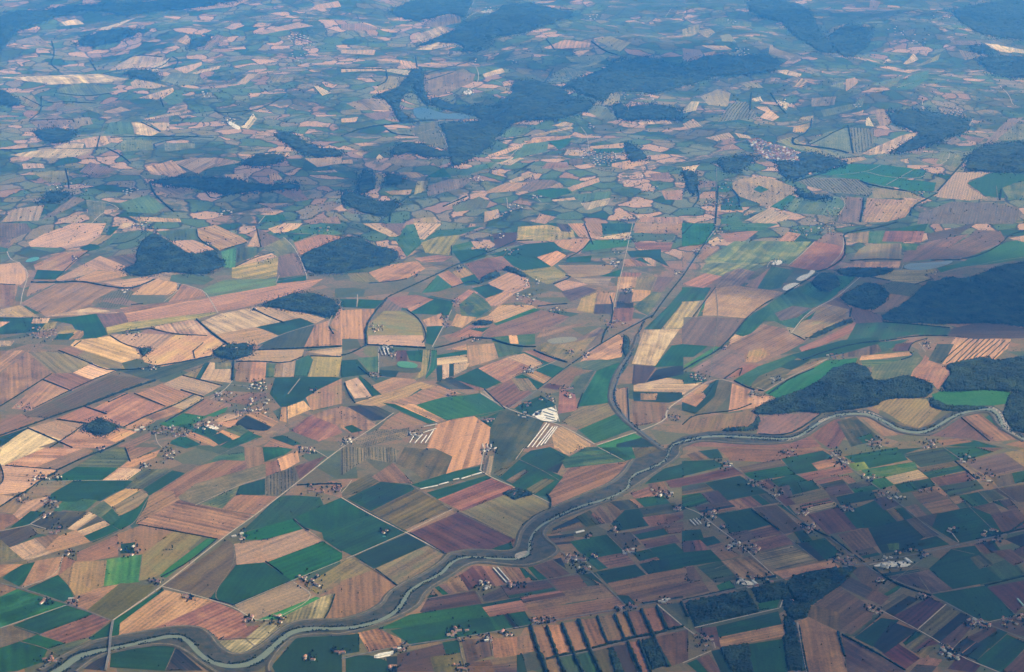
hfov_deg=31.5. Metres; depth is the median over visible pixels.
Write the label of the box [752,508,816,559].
farm track
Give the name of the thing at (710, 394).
field
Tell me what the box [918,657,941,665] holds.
field
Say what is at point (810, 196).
wood
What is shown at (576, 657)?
hedge
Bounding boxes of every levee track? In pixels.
[39,459,632,668]
[76,643,215,671]
[268,411,1023,670]
[609,334,662,448]
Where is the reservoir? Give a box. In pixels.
[904,261,952,269]
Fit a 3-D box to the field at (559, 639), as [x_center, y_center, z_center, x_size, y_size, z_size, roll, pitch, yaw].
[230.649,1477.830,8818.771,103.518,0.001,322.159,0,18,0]
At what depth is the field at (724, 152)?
18346.64 m
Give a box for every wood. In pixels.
[0,0,237,48]
[0,89,19,105]
[33,127,75,142]
[40,191,69,201]
[78,28,142,45]
[85,419,115,434]
[125,233,224,275]
[126,69,159,81]
[140,347,150,354]
[154,177,299,193]
[188,34,211,48]
[197,177,239,184]
[213,343,252,358]
[244,153,284,166]
[264,293,339,316]
[275,132,340,156]
[301,237,397,273]
[341,191,397,215]
[355,171,375,192]
[375,68,430,121]
[384,173,401,184]
[389,0,472,21]
[392,143,449,156]
[423,2,572,50]
[430,80,592,165]
[473,320,492,325]
[480,271,499,281]
[503,266,525,276]
[503,487,531,499]
[565,57,709,99]
[606,646,624,671]
[612,103,683,119]
[622,335,629,354]
[624,144,645,161]
[641,637,665,669]
[681,171,698,192]
[684,589,759,626]
[685,54,779,76]
[718,155,752,172]
[720,643,753,671]
[724,416,760,431]
[746,0,835,52]
[750,581,784,602]
[754,362,932,414]
[777,159,814,178]
[780,581,810,619]
[782,614,798,634]
[782,633,805,670]
[785,566,856,604]
[795,189,825,199]
[797,152,845,171]
[809,319,852,337]
[811,272,839,291]
[829,25,873,56]
[837,267,893,276]
[841,283,888,309]
[882,261,1023,326]
[888,109,968,152]
[929,398,984,410]
[942,356,1023,391]
[953,0,1023,38]
[964,143,1023,172]
[969,44,991,54]
[979,55,1023,76]
[1003,391,1023,432]
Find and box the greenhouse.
[527,423,546,446]
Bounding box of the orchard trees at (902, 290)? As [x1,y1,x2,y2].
[889,282,920,295]
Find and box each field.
[0,223,31,237]
[0,237,17,247]
[0,247,7,251]
[0,262,29,284]
[0,284,17,306]
[0,305,39,317]
[0,317,32,333]
[0,340,13,346]
[0,350,27,371]
[0,351,52,404]
[0,414,36,433]
[0,428,26,445]
[0,429,60,464]
[0,465,55,494]
[0,495,12,505]
[0,499,22,513]
[0,514,18,529]
[0,526,36,546]
[0,539,19,562]
[0,564,22,576]
[0,584,15,595]
[0,589,66,627]
[0,626,35,647]
[0,641,46,671]
[1,205,43,221]
[2,74,126,83]
[3,562,34,585]
[5,430,113,466]
[10,511,42,527]
[10,539,45,558]
[12,380,67,409]
[12,605,91,634]
[13,149,93,157]
[13,496,48,519]
[16,35,52,47]
[19,95,38,109]
[22,110,37,117]
[22,163,44,168]
[22,283,113,315]
[22,556,63,586]
[23,323,45,332]
[23,375,145,418]
[23,635,65,648]
[24,549,50,559]
[25,481,70,495]
[27,283,54,295]
[27,351,93,372]
[27,575,72,601]
[28,223,105,247]
[30,420,82,438]
[30,511,85,528]
[31,115,71,127]
[31,318,49,322]
[32,170,68,182]
[34,250,86,270]
[34,270,62,279]
[34,534,58,547]
[37,448,92,468]
[40,322,56,330]
[42,196,84,219]
[42,614,110,642]
[44,103,64,109]
[45,373,93,390]
[46,308,118,316]
[46,530,89,552]
[49,314,106,337]
[49,638,88,654]
[50,480,133,501]
[51,467,116,480]
[54,142,83,147]
[54,334,73,339]
[54,501,74,510]
[56,407,103,422]
[57,82,117,96]
[57,265,96,280]
[58,326,80,333]
[58,346,82,355]
[59,557,76,574]
[59,560,106,596]
[61,19,83,25]
[62,215,81,223]
[62,499,96,511]
[65,584,117,609]
[68,102,103,114]
[68,512,96,529]
[70,136,122,147]
[70,331,83,338]
[71,117,92,126]
[71,336,140,362]
[74,363,115,378]
[76,270,128,281]
[76,447,129,467]
[77,351,124,368]
[77,516,103,529]
[77,535,117,561]
[78,520,109,535]
[80,162,116,177]
[80,244,99,250]
[83,256,124,270]
[84,525,119,542]
[84,655,109,670]
[86,200,106,221]
[88,583,156,618]
[89,235,110,244]
[89,501,111,516]
[90,622,110,639]
[95,393,164,426]
[97,230,153,250]
[97,313,127,327]
[99,16,138,29]
[101,488,140,506]
[101,508,119,524]
[102,428,135,441]
[103,276,159,286]
[103,468,140,479]
[104,107,129,112]
[104,121,134,133]
[104,554,141,585]
[106,226,119,235]
[106,253,136,266]
[106,312,215,334]
[109,55,162,70]
[110,646,174,670]
[111,496,148,529]
[112,333,173,351]
[112,588,163,635]
[113,490,147,515]
[115,139,152,151]
[116,525,172,553]
[117,357,212,379]
[118,432,150,446]
[119,195,164,213]
[119,223,138,228]
[119,590,212,634]
[120,300,195,314]
[120,542,134,552]
[121,450,158,467]
[124,469,171,489]
[125,279,321,321]
[126,418,154,428]
[126,447,157,459]
[129,216,180,221]
[131,79,165,88]
[132,122,158,135]
[132,279,177,294]
[135,384,191,406]
[136,491,179,523]
[137,500,253,539]
[139,532,201,580]
[140,88,173,99]
[141,329,169,333]
[142,335,224,365]
[144,112,180,119]
[144,470,184,495]
[146,160,185,175]
[147,59,167,70]
[147,117,168,122]
[148,272,184,280]
[148,407,182,420]
[151,122,169,130]
[152,320,210,334]
[153,186,195,195]
[155,601,246,639]
[156,228,198,240]
[159,460,245,497]
[160,413,206,426]
[160,539,214,577]
[161,72,204,85]
[163,92,185,104]
[163,540,236,597]
[164,143,194,150]
[164,376,220,395]
[165,649,202,670]
[169,284,205,301]
[169,395,202,409]
[170,274,213,284]
[170,435,200,447]
[171,240,212,253]
[174,158,238,173]
[175,62,201,72]
[176,423,194,430]
[178,35,190,43]
[179,464,265,504]
[184,367,201,377]
[185,399,232,415]
[186,432,217,446]
[190,0,247,9]
[190,425,217,436]
[194,66,219,73]
[196,35,228,49]
[196,362,209,378]
[197,225,247,250]
[201,308,279,333]
[201,362,231,382]
[202,487,238,508]
[203,278,276,296]
[206,407,227,416]
[209,157,225,163]
[209,433,230,444]
[209,452,244,462]
[211,562,291,605]
[215,362,231,368]
[215,414,241,421]
[216,327,277,344]
[217,429,239,439]
[218,419,238,426]
[219,622,280,652]
[221,431,261,447]
[221,625,259,639]
[222,248,235,267]
[222,495,275,514]
[224,393,269,404]
[224,425,248,435]
[225,173,247,182]
[232,258,277,278]
[234,529,321,564]
[235,362,251,382]
[235,415,270,430]
[235,582,315,621]
[236,247,263,262]
[236,479,264,494]
[237,74,257,83]
[237,350,303,363]
[239,253,276,265]
[241,519,302,539]
[242,114,256,128]
[242,495,323,531]
[244,153,288,157]
[244,447,264,468]
[246,412,277,426]
[247,229,259,246]
[249,362,265,382]
[253,430,276,436]
[255,307,324,322]
[256,22,311,33]
[256,207,272,212]
[256,597,319,620]
[257,203,286,206]
[257,229,279,246]
[257,318,313,334]
[258,325,313,349]
[259,126,309,133]
[259,215,285,221]
[262,447,281,461]
[263,460,280,475]
[264,237,296,256]
[265,439,298,447]
[265,466,298,496]
[266,75,285,82]
[266,363,276,377]
[269,173,281,181]
[269,223,301,232]
[269,541,341,579]
[270,377,340,406]
[270,435,300,445]
[272,634,358,671]
[273,407,280,420]
[274,188,307,201]
[274,364,282,376]
[276,451,299,470]
[277,253,307,277]
[277,275,307,283]
[280,407,286,421]
[281,447,291,454]
[282,361,295,376]
[284,593,334,622]
[286,234,312,241]
[288,223,340,234]
[288,401,310,418]
[290,415,341,440]
[294,234,341,254]
[294,355,312,376]
[294,498,367,532]
[295,455,326,480]
[304,307,374,346]
[305,157,352,166]
[306,378,341,409]
[306,558,370,594]
[307,347,341,355]
[308,356,341,376]
[310,1,340,9]
[311,406,376,435]
[314,86,329,95]
[314,170,336,171]
[314,216,340,223]
[317,201,340,211]
[320,570,395,617]
[322,515,404,555]
[341,23,378,30]
[341,50,374,54]
[341,67,382,71]
[341,117,357,121]
[341,299,357,307]
[341,359,369,377]
[341,447,398,474]
[341,473,378,496]
[344,425,362,432]
[345,200,397,213]
[345,378,373,397]
[346,99,391,109]
[346,655,388,671]
[347,272,378,281]
[347,405,388,420]
[347,482,413,510]
[354,534,425,568]
[355,428,410,447]
[356,382,435,406]
[358,299,382,308]
[358,356,377,371]
[358,628,401,651]
[359,375,381,395]
[360,405,393,418]
[362,110,395,119]
[363,347,377,356]
[365,223,398,236]
[367,311,426,346]
[368,335,424,345]
[369,261,424,281]
[370,488,449,529]
[372,463,411,482]
[373,377,417,394]
[373,546,442,583]
[374,173,383,188]
[376,76,404,90]
[377,298,401,311]
[379,370,398,376]
[379,412,426,428]
[380,604,488,628]
[381,223,403,234]
[383,69,410,74]
[384,403,436,423]
[385,190,411,194]
[386,386,460,404]
[386,656,396,671]
[388,129,414,135]
[388,295,433,307]
[389,158,429,166]
[390,617,496,645]
[394,247,405,256]
[394,403,444,421]
[395,224,421,256]
[396,350,407,360]
[396,447,452,478]
[397,643,445,671]
[399,172,425,177]
[400,60,418,68]
[405,509,459,531]
[406,350,422,361]
[407,301,428,310]
[408,512,514,552]
[409,121,446,148]
[411,296,452,314]
[412,466,481,487]
[413,217,439,222]
[413,223,441,239]
[414,26,449,42]
[414,181,426,194]
[415,255,451,261]
[415,350,429,379]
[416,42,453,49]
[417,396,487,420]
[420,590,481,612]
[421,235,460,254]
[422,275,451,292]
[423,14,460,26]
[423,313,442,325]
[424,71,474,95]
[425,326,442,344]
[425,350,436,378]
[426,225,484,238]
[427,167,450,177]
[427,177,475,195]
[427,416,490,473]
[427,475,489,498]
[429,589,440,594]
[430,653,465,671]
[431,156,449,166]
[435,586,447,594]
[436,366,441,381]
[436,377,472,388]
[437,350,466,357]
[437,355,467,364]
[438,271,462,285]
[438,478,512,510]
[439,584,453,593]
[442,364,448,378]
[442,640,460,653]
[445,196,465,206]
[445,344,466,349]
[446,325,488,337]
[446,576,468,591]
[449,364,453,376]
[451,314,476,327]
[452,162,495,175]
[452,197,489,211]
[452,241,473,252]
[453,248,487,263]
[453,268,472,278]
[454,363,469,374]
[454,368,500,388]
[455,290,477,301]
[459,292,491,316]
[460,381,482,390]
[460,566,484,589]
[461,274,480,284]
[461,305,474,314]
[461,495,549,538]
[461,638,493,662]
[462,393,503,414]
[466,258,511,278]
[467,343,497,366]
[467,659,494,671]
[471,240,489,248]
[471,327,489,331]
[473,284,502,297]
[473,566,503,585]
[474,315,493,321]
[478,390,506,408]
[479,358,530,382]
[480,182,528,193]
[480,597,520,606]
[481,412,498,426]
[482,456,493,474]
[482,587,508,601]
[482,600,524,611]
[483,68,504,76]
[483,310,568,336]
[484,209,499,221]
[485,291,513,305]
[486,605,526,613]
[488,143,526,157]
[488,607,527,616]
[489,272,529,293]
[489,305,536,322]
[489,379,531,407]
[489,411,543,471]
[489,615,512,629]
[490,242,562,257]
[490,256,513,266]
[490,655,516,664]
[491,334,534,344]
[491,637,522,657]
[492,232,517,247]
[492,458,520,476]
[492,663,516,671]
[494,255,550,269]
[494,308,538,325]
[494,343,524,357]
[495,543,511,549]
[496,447,568,496]
[497,158,523,164]
[499,580,553,594]
[502,127,530,137]
[503,567,523,582]
[504,614,518,628]
[506,353,543,366]
[506,470,527,483]
[507,612,528,627]
[508,588,555,597]
[509,172,531,182]
[509,335,518,343]
[512,141,547,159]
[512,378,536,390]
[513,568,530,581]
[515,374,542,388]
[515,396,555,414]
[516,120,543,124]
[516,179,557,190]
[516,225,574,240]
[517,635,536,653]
[517,655,526,671]
[518,352,548,364]
[519,568,535,580]
[520,569,529,577]
[521,591,561,598]
[521,592,564,602]
[522,266,566,284]
[522,611,532,625]
[522,651,542,670]
[524,350,554,361]
[524,449,563,470]
[524,595,570,609]
[525,135,569,143]
[527,371,550,382]
[527,478,553,493]
[528,566,546,580]
[529,596,623,622]
[531,127,572,135]
[533,560,569,578]
[534,336,595,358]
[534,626,554,658]
[535,214,555,223]
[535,362,563,377]
[536,322,587,337]
[537,188,571,197]
[537,251,565,265]
[541,162,568,168]
[542,383,560,389]
[544,40,589,48]
[546,658,561,671]
[547,183,563,187]
[547,461,563,472]
[547,575,586,590]
[548,138,572,149]
[548,534,573,538]
[548,624,569,653]
[549,367,582,387]
[549,463,625,505]
[550,238,589,253]
[550,536,574,542]
[551,427,590,454]
[552,67,586,77]
[552,122,573,126]
[552,197,575,200]
[552,518,579,530]
[552,522,582,533]
[553,558,565,567]
[555,280,586,290]
[555,542,570,544]
[556,223,570,231]
[558,265,616,277]
[558,389,577,413]
[561,286,596,301]
[561,447,624,467]
[561,656,579,671]
[562,403,615,428]
[562,584,613,602]
[564,150,587,155]
[564,621,585,650]
[566,54,611,62]
[566,62,607,68]
[566,255,591,261]
[568,223,601,235]
[569,158,582,164]
[569,178,599,190]
[570,370,594,389]
[570,534,622,558]
[573,191,611,200]
[573,327,603,346]
[573,359,620,370]
[574,50,588,55]
[574,278,610,285]
[575,513,595,526]
[577,292,596,313]
[577,363,619,406]
[577,652,596,671]
[578,414,631,442]
[579,574,597,585]
[580,334,622,361]
[581,198,609,209]
[581,618,604,645]
[583,240,630,249]
[584,572,601,583]
[585,511,598,524]
[586,558,606,569]
[589,105,613,119]
[590,143,623,148]
[591,249,626,258]
[591,513,604,523]
[593,148,623,152]
[593,506,612,523]
[593,648,613,671]
[594,304,611,313]
[595,292,615,303]
[596,36,630,50]
[596,565,645,583]
[597,433,641,446]
[597,553,635,567]
[599,615,622,640]
[600,232,629,238]
[601,447,634,460]
[602,223,634,234]
[602,269,620,276]
[604,93,619,104]
[606,503,623,520]
[608,119,621,123]
[608,532,640,549]
[608,568,685,594]
[610,499,638,509]
[611,508,648,530]
[612,160,649,168]
[612,308,633,321]
[613,644,636,671]
[615,387,628,419]
[616,277,636,289]
[616,302,632,307]
[616,438,653,447]
[617,292,632,303]
[617,595,634,604]
[617,613,632,636]
[622,272,641,276]
[623,258,646,265]
[627,249,660,256]
[628,610,648,634]
[629,580,708,602]
[630,499,643,507]
[630,641,648,671]
[631,234,674,240]
[631,487,656,497]
[631,525,662,534]
[632,289,650,301]
[632,329,679,365]
[632,365,654,383]
[632,401,667,425]
[633,292,662,315]
[633,391,683,402]
[633,447,658,458]
[633,549,656,560]
[634,223,681,234]
[634,242,672,251]
[634,277,656,289]
[634,378,701,394]
[635,258,650,264]
[635,528,667,539]
[636,495,669,506]
[637,121,670,124]
[638,217,682,222]
[639,502,679,516]
[639,562,654,573]
[640,557,658,562]
[641,393,657,399]
[641,535,679,547]
[643,258,655,265]
[643,515,658,526]
[644,287,710,328]
[644,607,663,630]
[645,460,722,483]
[646,366,683,381]
[648,481,669,494]
[648,559,670,572]
[649,172,669,178]
[649,257,668,266]
[649,543,720,569]
[653,277,674,291]
[655,344,707,366]
[655,514,667,524]
[656,630,687,665]
[660,603,687,627]
[660,608,679,626]
[662,189,682,199]
[662,301,703,328]
[662,521,682,527]
[664,525,682,533]
[665,511,682,516]
[666,467,741,487]
[666,513,682,523]
[682,24,699,36]
[682,48,702,61]
[682,165,698,170]
[682,223,715,246]
[682,252,693,268]
[682,317,744,346]
[682,380,718,413]
[682,384,708,406]
[682,482,708,490]
[682,487,710,493]
[682,489,711,494]
[682,493,705,507]
[682,500,707,509]
[682,529,699,540]
[682,540,695,551]
[683,101,698,112]
[683,119,700,128]
[683,273,720,287]
[683,346,718,366]
[685,412,758,432]
[686,566,701,580]
[687,451,708,460]
[687,659,707,671]
[688,436,820,447]
[691,348,744,378]
[693,540,707,550]
[694,501,732,510]
[695,627,720,647]
[696,378,732,413]
[697,28,714,37]
[697,191,715,198]
[697,247,718,259]
[697,529,703,539]
[697,561,727,573]
[697,654,719,671]
[698,181,715,187]
[699,262,767,275]
[699,505,735,512]
[700,449,722,458]
[701,89,730,105]
[701,490,727,502]
[701,507,737,514]
[701,536,720,545]
[702,45,730,49]
[703,285,782,317]
[704,51,714,55]
[704,241,809,264]
[706,476,766,499]
[706,569,734,579]
[707,17,751,26]
[707,133,733,140]
[708,237,722,245]
[708,543,723,549]
[711,649,730,671]
[712,547,739,559]
[712,575,736,582]
[716,150,726,154]
[716,268,754,286]
[716,447,824,461]
[716,581,736,590]
[716,611,781,636]
[717,184,728,191]
[717,217,776,230]
[717,508,769,532]
[718,102,756,121]
[719,624,784,646]
[720,34,735,41]
[720,205,742,209]
[720,231,757,241]
[722,556,772,577]
[725,50,746,55]
[725,324,805,360]
[726,365,758,378]
[726,530,747,536]
[728,531,749,537]
[729,334,746,344]
[729,384,772,411]
[729,498,749,509]
[731,533,755,541]
[732,177,799,205]
[735,133,751,138]
[735,355,796,385]
[736,308,772,335]
[739,82,763,87]
[739,459,785,472]
[739,496,760,507]
[744,466,793,480]
[745,208,789,222]
[746,269,768,287]
[746,348,769,361]
[746,358,823,389]
[749,191,764,197]
[749,534,793,550]
[749,639,787,671]
[750,526,782,538]
[751,494,769,505]
[752,96,762,101]
[753,185,768,192]
[754,505,802,533]
[757,107,778,120]
[757,412,821,433]
[758,266,793,289]
[758,600,779,609]
[759,480,773,488]
[760,493,778,503]
[760,545,817,569]
[763,284,822,327]
[765,358,856,397]
[767,479,776,486]
[769,45,801,61]
[771,195,795,209]
[771,474,807,486]
[774,560,838,579]
[775,306,810,320]
[776,100,788,109]
[776,136,839,157]
[776,485,792,496]
[777,495,795,505]
[777,504,799,519]
[778,70,800,76]
[779,232,799,240]
[781,360,809,369]
[782,450,832,473]
[783,196,845,214]
[786,303,848,339]
[787,359,826,374]
[789,241,845,269]
[789,483,802,494]
[790,489,825,499]
[792,337,879,359]
[792,492,829,504]
[793,122,812,132]
[794,530,810,540]
[795,78,806,86]
[796,542,825,560]
[798,177,871,195]
[798,498,829,505]
[798,617,846,671]
[799,116,812,120]
[799,322,870,351]
[799,480,819,491]
[800,465,847,475]
[802,282,837,302]
[802,467,850,477]
[802,501,832,507]
[804,469,851,478]
[806,470,853,480]
[806,502,838,512]
[807,538,839,558]
[808,507,857,534]
[808,605,840,631]
[809,128,850,150]
[811,96,835,106]
[811,419,844,447]
[812,458,836,470]
[814,587,872,633]
[815,164,912,185]
[815,476,840,483]
[817,233,844,245]
[819,479,844,487]
[821,97,864,116]
[824,297,850,312]
[824,484,852,495]
[826,537,846,554]
[830,275,855,292]
[830,495,838,503]
[831,81,843,88]
[836,490,875,504]
[837,416,880,446]
[838,196,862,221]
[838,528,876,551]
[840,475,855,483]
[840,577,872,597]
[841,261,900,267]
[842,157,865,162]
[842,345,881,356]
[842,636,904,671]
[844,447,900,461]
[844,500,896,527]
[845,615,878,635]
[846,77,857,90]
[847,322,949,339]
[848,231,869,242]
[848,480,872,488]
[849,127,873,152]
[849,307,882,322]
[849,462,868,470]
[851,243,901,259]
[852,485,873,489]
[853,486,877,492]
[853,566,882,590]
[854,453,907,467]
[854,618,898,646]
[855,547,875,554]
[859,434,873,442]
[859,551,876,555]
[860,352,911,359]
[861,360,898,366]
[861,552,879,558]
[862,417,903,435]
[862,462,917,476]
[863,132,918,154]
[863,198,916,221]
[865,590,889,604]
[866,117,872,125]
[868,230,884,242]
[868,519,923,552]
[869,0,879,9]
[871,188,921,197]
[871,357,920,379]
[872,398,941,427]
[872,478,893,489]
[874,73,909,87]
[874,109,890,125]
[874,155,933,165]
[874,294,909,311]
[874,495,898,509]
[874,621,916,653]
[875,268,936,283]
[876,566,918,572]
[879,339,907,348]
[879,582,897,593]
[881,594,907,610]
[882,231,924,241]
[882,644,919,668]
[883,569,919,576]
[884,585,902,595]
[885,223,927,230]
[885,281,922,296]
[885,470,925,483]
[885,596,917,615]
[887,179,935,190]
[887,543,898,549]
[888,509,904,520]
[891,574,926,589]
[892,342,912,351]
[894,69,918,72]
[894,482,913,492]
[894,598,945,629]
[896,448,919,453]
[896,508,912,519]
[897,70,928,88]
[901,169,926,178]
[901,243,917,249]
[903,53,917,63]
[903,234,968,261]
[903,447,954,466]
[903,632,920,644]
[905,504,925,516]
[905,634,931,652]
[907,146,924,154]
[907,517,938,537]
[909,536,948,551]
[910,570,951,592]
[910,664,936,671]
[911,355,949,389]
[911,480,922,489]
[911,488,946,503]
[913,323,952,329]
[915,54,939,66]
[915,639,938,648]
[916,640,933,654]
[917,202,1022,223]
[917,478,934,488]
[918,462,957,472]
[918,513,937,526]
[918,606,959,637]
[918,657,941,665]
[919,640,938,658]
[923,465,961,475]
[923,499,957,513]
[926,468,964,477]
[927,224,974,240]
[929,344,953,363]
[929,545,980,568]
[930,476,948,485]
[930,558,1021,588]
[931,418,988,440]
[931,612,969,641]
[932,390,1010,405]
[932,507,1001,542]
[932,586,1013,621]
[933,487,946,496]
[934,172,989,199]
[934,230,1005,259]
[936,153,966,166]
[937,240,1023,271]
[938,438,971,445]
[939,480,980,491]
[939,620,971,647]
[941,471,971,483]
[942,337,1010,364]
[942,447,990,459]
[944,136,960,144]
[947,485,980,493]
[948,323,1023,338]
[948,486,983,495]
[948,654,979,671]
[949,440,1000,447]
[952,40,980,45]
[952,498,963,503]
[952,638,974,653]
[956,502,968,508]
[959,50,986,59]
[960,135,984,142]
[960,494,979,506]
[963,413,1017,441]
[963,642,980,656]
[966,452,1023,476]
[967,627,997,642]
[968,172,1023,197]
[968,645,988,659]
[969,492,988,504]
[970,554,993,568]
[974,502,1000,514]
[974,542,990,553]
[975,634,1023,671]
[979,489,1003,501]
[979,629,1000,644]
[980,448,1001,451]
[982,630,1006,647]
[983,541,996,552]
[984,117,1023,143]
[985,43,1011,52]
[985,415,996,426]
[987,560,1023,578]
[987,580,1023,613]
[991,473,1014,486]
[991,509,1023,533]
[991,617,1023,635]
[993,549,1023,564]
[994,484,1023,501]
[994,501,1008,509]
[997,124,1023,140]
[1000,499,1013,506]
[1001,46,1023,52]
[1003,181,1023,197]
[1004,652,1023,671]
[1005,441,1023,447]
[1005,449,1023,466]
[1005,534,1023,545]
[1007,505,1017,510]
[1010,236,1023,241]
[1012,471,1023,483]
[1013,546,1023,557]
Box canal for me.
[613,320,668,452]
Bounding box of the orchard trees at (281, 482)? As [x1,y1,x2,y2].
[266,469,295,495]
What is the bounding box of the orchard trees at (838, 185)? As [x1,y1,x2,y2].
[800,177,868,194]
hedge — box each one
[0,145,51,149]
[0,373,51,405]
[0,404,86,435]
[0,428,27,440]
[0,491,25,506]
[5,465,55,469]
[26,470,57,491]
[27,427,72,447]
[29,96,41,119]
[29,118,74,121]
[31,280,118,287]
[32,379,92,408]
[43,379,71,390]
[48,101,92,102]
[49,423,84,447]
[51,41,58,70]
[55,92,113,95]
[56,440,124,470]
[57,250,89,277]
[57,418,86,423]
[58,350,115,369]
[84,406,106,413]
[86,379,155,405]
[103,67,165,73]
[107,147,131,163]
[110,135,213,137]
[110,335,138,348]
[117,366,154,369]
[119,279,154,288]
[120,55,161,61]
[124,394,194,426]
[134,393,164,405]
[138,524,217,538]
[149,181,174,211]
[150,328,206,335]
[153,135,197,147]
[155,355,211,366]
[161,539,215,576]
[165,399,203,421]
[182,375,222,385]
[196,228,215,249]
[196,318,228,344]
[214,109,256,112]
[231,360,234,380]
[234,581,289,604]
[235,252,272,266]
[236,356,303,362]
[254,309,284,322]
[255,347,304,350]
[257,94,285,109]
[297,482,340,485]
[305,345,340,348]
[310,355,340,356]
[324,594,334,617]
[341,68,382,68]
[341,120,437,135]
[341,344,366,355]
[344,382,355,402]
[346,499,404,531]
[364,297,387,344]
[367,344,425,348]
[369,278,406,282]
[375,569,397,584]
[388,266,451,296]
[389,192,413,221]
[406,309,426,342]
[410,532,446,553]
[424,58,477,73]
[434,336,472,347]
[443,196,466,206]
[452,240,515,266]
[472,336,492,338]
[484,388,504,408]
[492,338,535,346]
[498,135,530,140]
[513,161,534,173]
[529,624,548,671]
[533,349,566,362]
[538,303,566,306]
[538,364,570,388]
[545,625,565,671]
[546,493,551,507]
[559,652,572,655]
[561,622,583,671]
[567,240,590,257]
[572,315,651,362]
[575,647,588,652]
[576,618,602,671]
[591,40,616,54]
[592,643,607,648]
[596,615,609,644]
[608,638,625,643]
[614,613,627,640]
[624,610,637,637]
[626,641,641,671]
[627,388,629,421]
[627,635,636,639]
[637,639,651,671]
[638,632,650,636]
[639,608,669,666]
[643,596,682,603]
[651,275,683,317]
[654,629,666,633]
[655,604,667,629]
[668,625,683,629]
[680,601,688,616]
[682,413,709,424]
[682,587,734,599]
[683,227,715,274]
[683,317,746,369]
[692,185,699,206]
[693,287,715,315]
[710,403,751,412]
[715,185,718,223]
[724,367,742,378]
[734,380,763,390]
[746,574,775,579]
[747,299,772,317]
[751,509,779,530]
[758,413,820,434]
[769,368,813,393]
[770,92,786,113]
[792,137,848,152]
[792,566,836,575]
[793,118,812,138]
[793,171,826,181]
[799,625,808,671]
[802,523,829,536]
[803,340,884,359]
[810,125,847,144]
[817,243,845,271]
[831,536,864,561]
[837,630,845,656]
[842,633,905,669]
[843,221,897,242]
[848,125,853,152]
[850,258,901,260]
[859,197,864,221]
[860,180,906,190]
[872,567,931,595]
[883,321,949,327]
[886,335,947,340]
[909,192,937,214]
[937,154,969,190]
[941,338,968,361]
[946,339,973,362]
[954,460,975,478]
[958,230,1023,259]
[961,417,989,440]
[976,528,1023,538]
[984,575,1023,585]
[1006,521,1023,533]
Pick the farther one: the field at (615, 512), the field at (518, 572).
the field at (615, 512)
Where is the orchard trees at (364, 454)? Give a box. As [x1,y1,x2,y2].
[342,447,398,473]
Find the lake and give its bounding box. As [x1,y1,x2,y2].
[413,107,470,118]
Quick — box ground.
[0,0,1023,671]
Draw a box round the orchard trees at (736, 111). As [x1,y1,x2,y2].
[717,102,755,121]
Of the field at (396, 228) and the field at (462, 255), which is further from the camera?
the field at (396, 228)
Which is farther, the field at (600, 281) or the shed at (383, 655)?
the field at (600, 281)
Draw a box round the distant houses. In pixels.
[18,7,1015,496]
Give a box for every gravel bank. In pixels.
[228,121,239,129]
[515,551,526,557]
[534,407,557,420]
[741,581,753,584]
[772,260,781,264]
[783,283,799,289]
[796,270,814,280]
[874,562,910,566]
[989,407,1017,435]
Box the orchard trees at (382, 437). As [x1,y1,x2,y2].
[356,429,408,446]
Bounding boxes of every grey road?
[1,583,109,619]
[341,597,682,658]
[507,274,682,408]
[549,628,685,658]
[560,551,627,607]
[681,530,1023,600]
[732,465,1023,638]
[826,449,958,542]
[940,437,1023,452]
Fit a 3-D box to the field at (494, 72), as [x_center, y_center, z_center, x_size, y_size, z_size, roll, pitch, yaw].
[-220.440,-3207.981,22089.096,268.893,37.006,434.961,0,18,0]
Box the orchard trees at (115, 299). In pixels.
[98,290,129,308]
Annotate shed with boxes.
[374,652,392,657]
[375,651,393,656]
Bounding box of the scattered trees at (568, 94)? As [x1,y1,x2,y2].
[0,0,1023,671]
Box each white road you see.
[1,605,65,627]
[7,252,27,303]
[22,555,62,587]
[113,413,392,619]
[162,586,268,619]
[179,283,217,312]
[235,560,340,604]
[281,582,310,615]
[341,497,439,550]
[346,532,406,558]
[407,510,449,531]
[481,393,594,443]
[598,398,682,444]
[613,224,632,310]
[658,605,681,624]
[683,379,730,396]
[685,507,776,577]
[695,608,778,627]
[766,359,825,390]
[791,277,859,332]
[797,622,806,671]
[881,610,998,671]
[918,604,945,628]
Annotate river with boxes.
[51,408,1023,671]
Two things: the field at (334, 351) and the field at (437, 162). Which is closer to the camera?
the field at (334, 351)
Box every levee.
[38,459,634,670]
[74,643,218,671]
[265,411,1022,671]
[607,333,664,450]
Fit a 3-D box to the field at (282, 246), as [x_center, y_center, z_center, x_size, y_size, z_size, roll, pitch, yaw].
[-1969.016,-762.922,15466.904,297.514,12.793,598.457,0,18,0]
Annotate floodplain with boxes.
[39,621,340,671]
[341,447,682,631]
[668,405,1023,447]
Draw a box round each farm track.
[5,437,257,562]
[49,274,310,316]
[57,488,147,511]
[109,279,327,333]
[216,549,234,605]
[262,404,341,446]
[293,519,340,551]
[344,352,430,403]
[354,409,504,437]
[437,353,512,381]
[447,282,543,340]
[451,509,513,538]
[459,640,467,670]
[496,231,570,269]
[504,570,589,584]
[607,534,644,572]
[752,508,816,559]
[883,558,923,588]
[943,447,1023,507]
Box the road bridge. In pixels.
[105,620,113,669]
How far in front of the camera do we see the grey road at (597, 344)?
13088.77 m
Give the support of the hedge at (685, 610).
on the ground
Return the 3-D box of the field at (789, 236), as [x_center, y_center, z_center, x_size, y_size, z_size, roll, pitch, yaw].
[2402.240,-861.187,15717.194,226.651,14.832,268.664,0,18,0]
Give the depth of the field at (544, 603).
9196.56 m
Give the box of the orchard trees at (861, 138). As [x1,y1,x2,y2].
[851,127,873,151]
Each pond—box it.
[26,257,39,261]
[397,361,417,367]
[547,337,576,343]
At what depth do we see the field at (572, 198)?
16769.49 m

